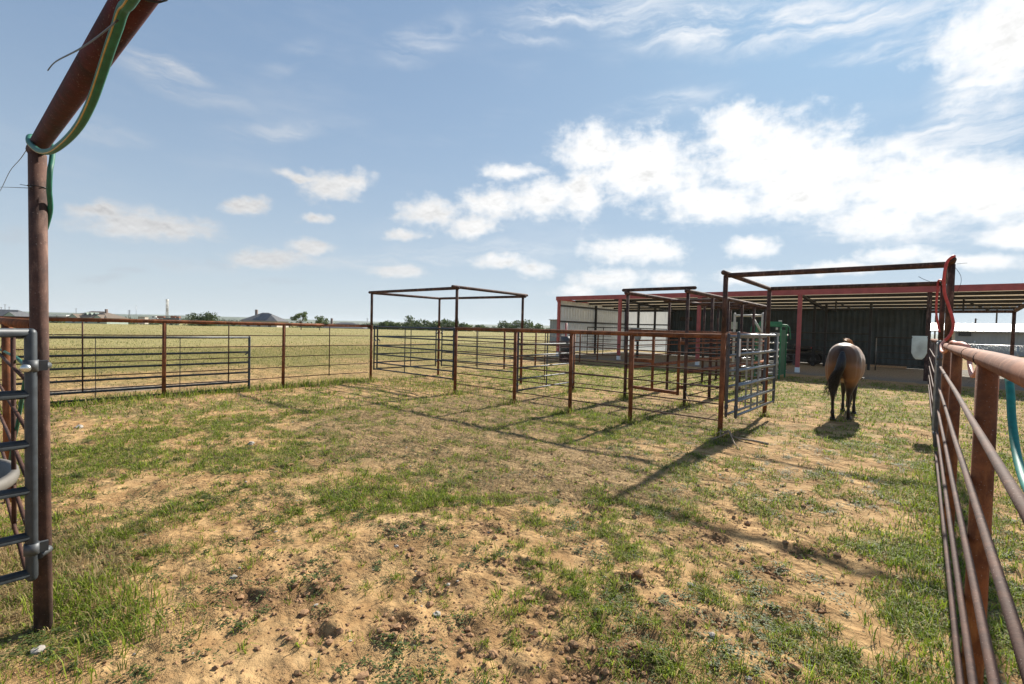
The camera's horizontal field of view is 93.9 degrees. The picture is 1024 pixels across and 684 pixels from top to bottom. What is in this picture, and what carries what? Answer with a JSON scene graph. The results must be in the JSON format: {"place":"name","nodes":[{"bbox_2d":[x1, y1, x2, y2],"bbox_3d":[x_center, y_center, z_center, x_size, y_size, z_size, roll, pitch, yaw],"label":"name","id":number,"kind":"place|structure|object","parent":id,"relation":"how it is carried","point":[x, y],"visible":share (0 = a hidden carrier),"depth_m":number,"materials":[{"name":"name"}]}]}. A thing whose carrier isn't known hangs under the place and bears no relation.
{"place":"outdoors","nodes":[
{"label":"outdoors","id":0,"kind":"place"},
{"bbox_2d":[149,299,181,319],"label":"drilling rig","id":1,"kind":"object","parent":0,"point":[168,316],"visible":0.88,"depth_m":328.79,"materials":[{"name":"metal"}]},
{"bbox_2d":[23,311,937,338],"bbox_3d":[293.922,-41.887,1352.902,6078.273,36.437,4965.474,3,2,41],"label":"hills","id":2,"kind":"structure","parent":0,"point":[134,316],"depth_m":2424.72,"materials":[{"name":"green plant"}]},
{"bbox_2d":[0,323,1023,683],"bbox_3d":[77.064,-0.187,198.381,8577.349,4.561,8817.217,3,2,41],"label":"ground","id":3,"kind":"structure","parent":0,"point":[286,661],"depth_m":3.90,"materials":[{"name":"beige soil"}]},
{"bbox_2d":[0,458,19,489],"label":"stock tank","id":4,"kind":"object","parent":3,"relation":"on","point":[9,477],"visible":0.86,"depth_m":3.06,"materials":[{"name":"plastic"}]},
{"bbox_2d":[0,317,28,569],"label":"pipe fence","id":5,"kind":"object","parent":3,"relation":"on","point":[10,412],"visible":0.62,"depth_m":3.11,"materials":[{"name":"metal"}]},
{"bbox_2d":[0,349,23,460],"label":"garden hose","id":6,"kind":"object","parent":5,"relation":"hanging from","point":[21,401],"visible":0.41,"depth_m":3.01,"materials":[{"name":"rubber"}]},
{"bbox_2d":[0,309,28,316],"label":"house","id":7,"kind":"structure","parent":3,"relation":"on","point":[12,313],"depth_m":227.54,"materials":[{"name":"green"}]},
{"bbox_2d":[30,645,45,654],"bbox_3d":[-2.249,1.459,2.266,0.063,0.026,0.053,3,2,41],"label":"stone","id":8,"kind":"object","parent":3,"relation":"on","point":[38,649],"visible":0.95,"depth_m":2.25,"materials":[{"name":"white stone"}]},
{"bbox_2d":[49,321,64,322],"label":"distant tree","id":9,"kind":"object","parent":3,"relation":"on","point":[56,321],"visible":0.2,"depth_m":296.71,"materials":[{"name":"green plant"}]},
{"bbox_2d":[49,315,69,316],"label":"barn","id":10,"kind":"structure","parent":3,"relation":"on","point":[58,315],"depth_m":414.81,"materials":[{"name":"grey metal"}]},
{"bbox_2d":[25,0,159,632],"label":"gateway frame","id":11,"kind":"object","parent":3,"relation":"on","point":[69,98],"visible":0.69,"depth_m":2.45,"materials":[{"name":"brown metal"}]},
{"bbox_2d":[0,150,25,190],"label":"cable tie","id":12,"kind":"object","parent":11,"relation":"attached to","point":[12,167],"visible":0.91,"depth_m":3.22,"materials":[{"name":"black plastic"}]},
{"bbox_2d":[0,328,52,585],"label":"tube gate","id":13,"kind":"structure","parent":11,"relation":"attached to","point":[34,549],"depth_m":2.34,"materials":[{"name":"grey metal"}]},
{"bbox_2d":[8,184,45,187],"bbox_3d":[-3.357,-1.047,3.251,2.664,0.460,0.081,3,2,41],"label":"cable tie","id":14,"kind":"object","parent":11,"relation":"attached to","point":[26,185],"visible":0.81,"depth_m":2.56,"materials":[{"name":"black plastic"}]},
{"bbox_2d":[25,0,139,228],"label":"garden hose","id":15,"kind":"object","parent":11,"relation":"attached to","point":[123,9],"visible":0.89,"depth_m":1.26,"materials":[{"name":"green rubber"}]},
{"bbox_2d":[47,0,167,70],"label":"cable tie","id":16,"kind":"object","parent":11,"relation":"attached to","point":[105,30],"visible":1,"depth_m":1.08,"materials":[{"name":"black plastic"}]},
{"bbox_2d":[65,309,129,323],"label":"house","id":17,"kind":"structure","parent":3,"relation":"on","point":[98,314],"depth_m":210.83,"materials":[{"name":"white"}]},
{"bbox_2d":[138,317,147,323],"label":"equipment box","id":18,"kind":"object","parent":3,"relation":"on","point":[142,318],"visible":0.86,"depth_m":298.46,"materials":[{"name":"beige"}]},
{"bbox_2d":[0,316,369,395],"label":"pipe fence","id":19,"kind":"object","parent":3,"relation":"on","point":[164,347],"visible":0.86,"depth_m":10.14,"materials":[{"name":"brown metal"}]},
{"bbox_2d":[16,336,250,402],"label":"tube gate","id":20,"kind":"structure","parent":19,"relation":"attached to","point":[248,352],"depth_m":9.69,"materials":[{"name":"metal"}]},
{"bbox_2d":[185,311,219,325],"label":"bush","id":21,"kind":"object","parent":3,"relation":"on","point":[208,316],"visible":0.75,"depth_m":128.62,"materials":[{"name":"green plant"}]},
{"bbox_2d":[241,310,289,326],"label":"house","id":22,"kind":"structure","parent":3,"relation":"on","point":[265,317],"depth_m":185.48,"materials":[{"name":"beige"}]},
{"bbox_2d":[290,311,307,329],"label":"young tree","id":23,"kind":"object","parent":3,"relation":"on","point":[295,317],"visible":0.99,"depth_m":104.36,"materials":[{"name":"green plant"}]},
{"bbox_2d":[0,323,611,402],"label":"field grass","id":24,"kind":"structure","parent":3,"relation":"on","point":[261,348],"depth_m":27.58,"materials":[{"name":"green plant"}]},
{"bbox_2d":[314,315,328,329],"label":"young tree","id":25,"kind":"object","parent":3,"relation":"on","point":[320,319],"visible":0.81,"depth_m":104.05,"materials":[{"name":"green plant"}]},
{"bbox_2d":[126,317,548,332],"bbox_3d":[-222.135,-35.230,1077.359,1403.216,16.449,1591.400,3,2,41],"label":"woodland","id":26,"kind":"object","parent":3,"relation":"on","point":[290,322],"visible":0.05,"depth_m":551.67,"materials":[{"name":"green plant"}]},
{"bbox_2d":[323,318,368,328],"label":"house","id":27,"kind":"structure","parent":3,"relation":"on","point":[331,322],"depth_m":195.48,"materials":[{"name":"beige"}]},
{"bbox_2d":[373,321,391,329],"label":"hedge tree","id":28,"kind":"object","parent":3,"relation":"on","point":[384,323],"visible":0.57,"depth_m":168.40,"materials":[{"name":"green plant"}]},
{"bbox_2d":[389,321,402,329],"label":"hedge tree","id":29,"kind":"object","parent":3,"relation":"on","point":[398,324],"visible":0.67,"depth_m":171.83,"materials":[{"name":"green plant"}]},
{"bbox_2d":[399,322,414,329],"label":"hedge tree","id":30,"kind":"object","parent":3,"relation":"on","point":[406,324],"visible":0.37,"depth_m":176.88,"materials":[{"name":"green plant"}]},
{"bbox_2d":[404,315,421,326],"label":"hedge tree","id":31,"kind":"object","parent":3,"relation":"on","point":[410,318],"visible":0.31,"depth_m":180.15,"materials":[{"name":"green plant"}]},
{"bbox_2d":[409,320,428,329],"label":"hedge tree","id":32,"kind":"object","parent":3,"relation":"on","point":[416,323],"visible":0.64,"depth_m":174.26,"materials":[{"name":"green plant"}]},
{"bbox_2d":[422,320,431,329],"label":"hedge tree","id":33,"kind":"object","parent":3,"relation":"on","point":[426,322],"visible":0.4,"depth_m":184.90,"materials":[{"name":"green plant"}]},
{"bbox_2d":[427,320,442,330],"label":"hedge tree","id":34,"kind":"object","parent":3,"relation":"on","point":[434,324],"visible":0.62,"depth_m":173.72,"materials":[{"name":"green plant"}]},
{"bbox_2d":[432,611,440,616],"bbox_3d":[-0.415,1.504,2.641,0.050,0.027,0.041,3,2,41],"label":"stone","id":35,"kind":"object","parent":3,"relation":"on","point":[437,612],"visible":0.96,"depth_m":2.63,"materials":[{"name":"white stone"}]},
{"bbox_2d":[440,319,454,330],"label":"hedge tree","id":36,"kind":"object","parent":3,"relation":"on","point":[444,322],"visible":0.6,"depth_m":179.69,"materials":[{"name":"green plant"}]},
{"bbox_2d":[368,285,527,392],"bbox_3d":[-1.790,-0.055,13.489,3.713,2.712,3.064,3,2,41],"label":"overhead pipework","id":37,"kind":"object","parent":3,"relation":"on","point":[452,287],"visible":0.96,"depth_m":13.45,"materials":[{"name":"metal"}]},
{"bbox_2d":[376,325,437,368],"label":"tube gate","id":38,"kind":"structure","parent":37,"relation":"attached to","point":[435,344],"depth_m":14.41,"materials":[{"name":"metal"}]},
{"bbox_2d":[373,325,454,380],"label":"tube gate","id":39,"kind":"structure","parent":37,"relation":"attached to","point":[404,356],"depth_m":12.34,"materials":[{"name":"metal"}]},
{"bbox_2d":[440,327,517,373],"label":"tube gate","id":40,"kind":"structure","parent":37,"relation":"attached to","point":[477,346],"depth_m":14.46,"materials":[{"name":"metal"}]},
{"bbox_2d":[458,322,468,330],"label":"hedge tree","id":41,"kind":"object","parent":3,"relation":"on","point":[462,324],"visible":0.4,"depth_m":184.84,"materials":[{"name":"green plant"}]},
{"bbox_2d":[497,321,510,331],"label":"hedge tree","id":42,"kind":"object","parent":3,"relation":"on","point":[503,324],"visible":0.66,"depth_m":194.49,"materials":[{"name":"green plant"}]},
{"bbox_2d":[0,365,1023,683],"bbox_3d":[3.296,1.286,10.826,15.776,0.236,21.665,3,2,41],"label":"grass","id":43,"kind":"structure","parent":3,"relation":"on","point":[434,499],"depth_m":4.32,"materials":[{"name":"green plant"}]},
{"bbox_2d":[0,374,1023,683],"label":"tall grass","id":44,"kind":"structure","parent":3,"relation":"on","point":[88,588],"depth_m":2.86,"materials":[{"name":"green plant"}]},
{"bbox_2d":[0,411,1023,683],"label":"weeds","id":45,"kind":"object","parent":3,"relation":"on","point":[400,643],"visible":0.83,"depth_m":3.13,"materials":[{"name":"green plant"}]},
{"bbox_2d":[0,364,1023,683],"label":"straw","id":46,"kind":"object","parent":3,"relation":"on","point":[158,404],"visible":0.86,"depth_m":5.40,"materials":[{"name":"beige plant"}]},
{"bbox_2d":[0,436,1023,683],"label":"dirt clods","id":47,"kind":"object","parent":3,"relation":"on","point":[494,654],"visible":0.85,"depth_m":2.77,"materials":[{"name":"soil"}]},
{"bbox_2d":[510,320,524,328],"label":"hedge tree","id":48,"kind":"object","parent":3,"relation":"on","point":[516,324],"visible":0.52,"depth_m":189.25,"materials":[{"name":"green plant"}]},
{"bbox_2d":[517,319,533,332],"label":"hedge tree","id":49,"kind":"object","parent":3,"relation":"on","point":[526,323],"visible":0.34,"depth_m":187.19,"materials":[{"name":"green plant"}]},
{"bbox_2d":[441,327,610,368],"bbox_3d":[1.544,0.289,20.843,0.092,1.690,13.045,3,2,36],"label":"pipe fence","id":50,"kind":"object","parent":3,"relation":"on","point":[560,347],"visible":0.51,"depth_m":20.03,"materials":[{"name":"brown metal"}]},
{"bbox_2d":[524,322,542,332],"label":"hedge tree","id":51,"kind":"object","parent":3,"relation":"on","point":[538,325],"visible":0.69,"depth_m":185.19,"materials":[{"name":"green plant"}]},
{"bbox_2d":[77,386,1007,679],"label":"pebbles","id":52,"kind":"object","parent":3,"relation":"on","point":[711,634],"visible":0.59,"depth_m":3.02,"materials":[{"name":"stone"}]},
{"bbox_2d":[549,319,556,342],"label":"container","id":53,"kind":"object","parent":3,"relation":"on","point":[553,325],"visible":0.06,"depth_m":49.17,"materials":[{"name":"grey metal"}]},
{"bbox_2d":[559,337,569,361],"bbox_3d":[2.598,0.334,23.367,0.500,1.240,0.492,3,2,41],"label":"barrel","id":54,"kind":"object","parent":3,"relation":"on","point":[565,340],"visible":0.46,"depth_m":23.16,"materials":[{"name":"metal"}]},
{"bbox_2d":[518,329,620,390],"bbox_3d":[1.394,0.531,12.391,3.100,1.705,0.105,3,2,41],"label":"pipe fence","id":55,"kind":"object","parent":3,"relation":"on","point":[544,360],"visible":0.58,"depth_m":12.22,"materials":[{"name":"brown metal"}]},
{"bbox_2d":[455,327,720,420],"bbox_3d":[0.945,0.611,9.365,6.010,1.705,0.092,3,2,41],"label":"pipe fence","id":56,"kind":"object","parent":3,"relation":"on","point":[632,335],"visible":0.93,"depth_m":8.88,"materials":[{"name":"brown metal"}]},
{"bbox_2d":[516,332,573,391],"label":"tube gate","id":57,"kind":"structure","parent":56,"relation":"attached to","point":[546,365],"depth_m":10.93,"materials":[{"name":"metal"}]},
{"bbox_2d":[587,327,630,353],"bbox_3d":[6.176,-0.025,29.652,3.552,1.780,0.060,3,2,41],"label":"pen panel","id":58,"kind":"object","parent":3,"relation":"on","point":[603,339],"visible":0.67,"depth_m":30.00,"materials":[{"name":"black metal"}]},
{"bbox_2d":[641,328,666,354],"bbox_3d":[9.022,0.018,30.584,0.060,1.780,5.142,3,2,36],"label":"pen panel","id":59,"kind":"object","parent":3,"relation":"on","point":[653,329],"visible":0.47,"depth_m":30.84,"materials":[{"name":"black metal"}]},
{"bbox_2d":[622,286,766,405],"bbox_3d":[5.813,0.098,13.787,1.754,2.708,8.169,3,2,41],"label":"cattle chute","id":60,"kind":"object","parent":3,"relation":"on","point":[731,305],"visible":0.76,"depth_m":12.40,"materials":[{"name":"brown metal"}]},
{"bbox_2d":[628,336,684,394],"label":"pipe gate","id":61,"kind":"structure","parent":60,"relation":"attached to","point":[678,386],"depth_m":10.81,"materials":[{"name":"brown metal"}]},
{"bbox_2d":[712,430,744,449],"bbox_3d":[3.174,1.397,6.949,0.415,0.157,0.636,1,2,-27],"label":"stick","id":62,"kind":"object","parent":3,"relation":"on","point":[729,432],"visible":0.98,"depth_m":7.04,"materials":[{"name":"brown wood"}]},
{"bbox_2d":[732,436,768,445],"bbox_3d":[3.494,1.447,7.044,0.063,0.046,0.555,0,2,-35],"label":"stick","id":63,"kind":"object","parent":3,"relation":"on","point":[761,442],"visible":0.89,"depth_m":6.95,"materials":[{"name":"brown wood"}]},
{"bbox_2d":[731,313,787,377],"bbox_3d":[8.960,0.173,17.202,2.720,2.348,1.002,0,2,-45],"label":"steel alley frame","id":64,"kind":"object","parent":3,"relation":"on","point":[756,323],"visible":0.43,"depth_m":16.53,"materials":[{"name":"beige paint"}]},
{"bbox_2d":[751,320,790,378],"bbox_3d":[9.544,0.261,17.506,1.328,2.105,1.032,3,2,41],"label":"squeeze chute","id":65,"kind":"object","parent":3,"relation":"on","point":[782,350],"visible":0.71,"depth_m":17.24,"materials":[{"name":"green paint"}]},
{"bbox_2d":[778,353,795,364],"bbox_3d":[14.555,0.907,25.481,0.950,0.585,0.450,3,2,41],"label":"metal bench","id":66,"kind":"object","parent":3,"relation":"on","point":[794,355],"visible":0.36,"depth_m":25.18,"materials":[{"name":"metal"}]},
{"bbox_2d":[788,662,802,671],"bbox_3d":[1.342,1.539,2.264,0.061,0.036,0.054,3,2,41],"label":"stone","id":67,"kind":"object","parent":3,"relation":"on","point":[794,667],"visible":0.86,"depth_m":2.25,"materials":[{"name":"stone"}]},
{"bbox_2d":[786,344,822,364],"bbox_3d":[15.984,0.658,26.360,2.040,1.093,1.120,3,2,41],"label":"quad bike","id":68,"kind":"object","parent":3,"relation":"on","point":[803,350],"visible":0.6,"depth_m":26.09,"materials":[{"name":"rubber"}]},
{"bbox_2d":[770,331,867,365],"bbox_3d":[15.598,0.376,24.648,0.060,1.750,4.664,0,2,-38],"label":"pen panel","id":69,"kind":"object","parent":3,"relation":"on","point":[814,353],"visible":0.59,"depth_m":24.59,"materials":[{"name":"black metal"}]},
{"bbox_2d":[717,257,956,472],"bbox_3d":[5.044,0.301,7.497,2.625,2.702,2.933,3,2,41],"label":"overhead pipework","id":70,"kind":"object","parent":3,"relation":"on","point":[944,316],"visible":0.69,"depth_m":7.22,"materials":[{"name":"brown metal"}]},
{"bbox_2d":[688,333,763,403],"bbox_3d":[4.375,0.520,9.817,1.470,1.380,0.093,3,2,41],"label":"pipe fence","id":71,"kind":"object","parent":70,"relation":"attached to","point":[725,369],"visible":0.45,"depth_m":9.79,"materials":[{"name":"metal"}]},
{"bbox_2d":[724,333,766,416],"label":"tube gate","id":72,"kind":"structure","parent":70,"relation":"attached to","point":[728,371],"depth_m":7.93,"materials":[{"name":"metal"}]},
{"bbox_2d":[734,331,776,418],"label":"tube gate","id":73,"kind":"structure","parent":70,"relation":"attached to","point":[751,368],"depth_m":8.06,"materials":[{"name":"metal"}]},
{"bbox_2d":[931,340,942,447],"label":"tube gate","id":74,"kind":"structure","parent":70,"relation":"attached to","point":[937,384],"depth_m":5.85,"materials":[{"name":"metal"}]},
{"bbox_2d":[935,255,975,377],"bbox_3d":[4.750,-0.404,5.175,0.132,1.236,6.510,3,2,40],"label":"lead rope","id":75,"kind":"object","parent":70,"relation":"hanging from","point":[972,372],"visible":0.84,"depth_m":5.53,"materials":[{"name":"red fabric"}]},
{"bbox_2d":[818,338,865,419],"bbox_3d":[6.651,0.700,9.541,0.625,1.560,2.186,3,2,41],"label":"horse","id":76,"kind":"object","parent":3,"relation":"on","point":[845,364],"visible":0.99,"depth_m":8.89},
{"bbox_2d":[873,337,923,369],"bbox_3d":[17.887,0.581,22.065,1.876,1.610,0.086,3,2,41],"label":"pen panel","id":77,"kind":"object","parent":3,"relation":"on","point":[875,351],"visible":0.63,"depth_m":22.24,"materials":[{"name":"black metal"}]},
{"bbox_2d":[927,339,937,419],"bbox_3d":[11.093,0.767,12.625,0.096,1.705,12.871,3,2,41],"label":"pipe fence","id":78,"kind":"object","parent":3,"relation":"on","point":[931,363],"visible":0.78,"depth_m":11.43,"materials":[{"name":"metal"}]},
{"bbox_2d":[911,336,927,358],"bbox_3d":[7.327,0.101,8.596,0.215,0.419,0.172,3,2,41],"label":"plastic feeder","id":79,"kind":"object","parent":78,"relation":"hanging from","point":[919,348],"visible":1,"depth_m":8.54,"materials":[{"name":"white plastic"}]},
{"bbox_2d":[934,343,1023,683],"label":"pipe fence","id":80,"kind":"object","parent":3,"relation":"on","point":[974,656],"visible":0.98,"depth_m":2.00,"materials":[{"name":"brown metal"}]},
{"bbox_2d":[1004,378,1023,491],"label":"garden hose","id":81,"kind":"object","parent":80,"relation":"hanging from","point":[1017,457],"visible":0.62,"depth_m":1.99,"materials":[{"name":"teal rubber"}]},
{"bbox_2d":[954,344,1022,356],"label":"chain link fence","id":82,"kind":"object","parent":3,"relation":"on","point":[1018,346],"visible":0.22,"depth_m":35.04,"materials":[{"name":"metal"}]},
{"bbox_2d":[0,0,1023,333],"label":"sky","id":83,"kind":"structure","parent":0,"point":[284,159],"materials":[{"name":"blue"}]},
{"bbox_2d":[556,283,1023,380],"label":"pole barn","id":84,"kind":"structure","parent":0,"point":[859,310],"depth_m":25.45,"materials":[{"name":"red paint"}]},
{"bbox_2d":[631,328,640,341],"bbox_3d":[7.343,-0.432,28.375,0.620,0.829,0.258,3,2,41],"label":"plastic feeder","id":85,"kind":"object","parent":84,"relation":"hanging from","point":[637,337],"visible":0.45,"depth_m":28.21,"materials":[{"name":"grey plastic"}]},
{"bbox_2d":[680,317,692,320],"bbox_3d":[11.680,-1.541,32.045,0.840,0.270,0.031,3,2,41],"label":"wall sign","id":86,"kind":"object","parent":84,"relation":"attached to","point":[684,318],"visible":0.75,"depth_m":32.11,"materials":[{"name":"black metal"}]},
{"bbox_2d":[930,323,1023,355],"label":"metal building","id":87,"kind":"structure","parent":0,"point":[989,335],"depth_m":49.98,"materials":[{"name":"white metal"}]},
{"bbox_2d":[958,332,970,335],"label":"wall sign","id":88,"kind":"object","parent":87,"relation":"attached to","point":[964,334],"visible":1,"depth_m":50.88,"materials":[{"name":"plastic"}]}
]}

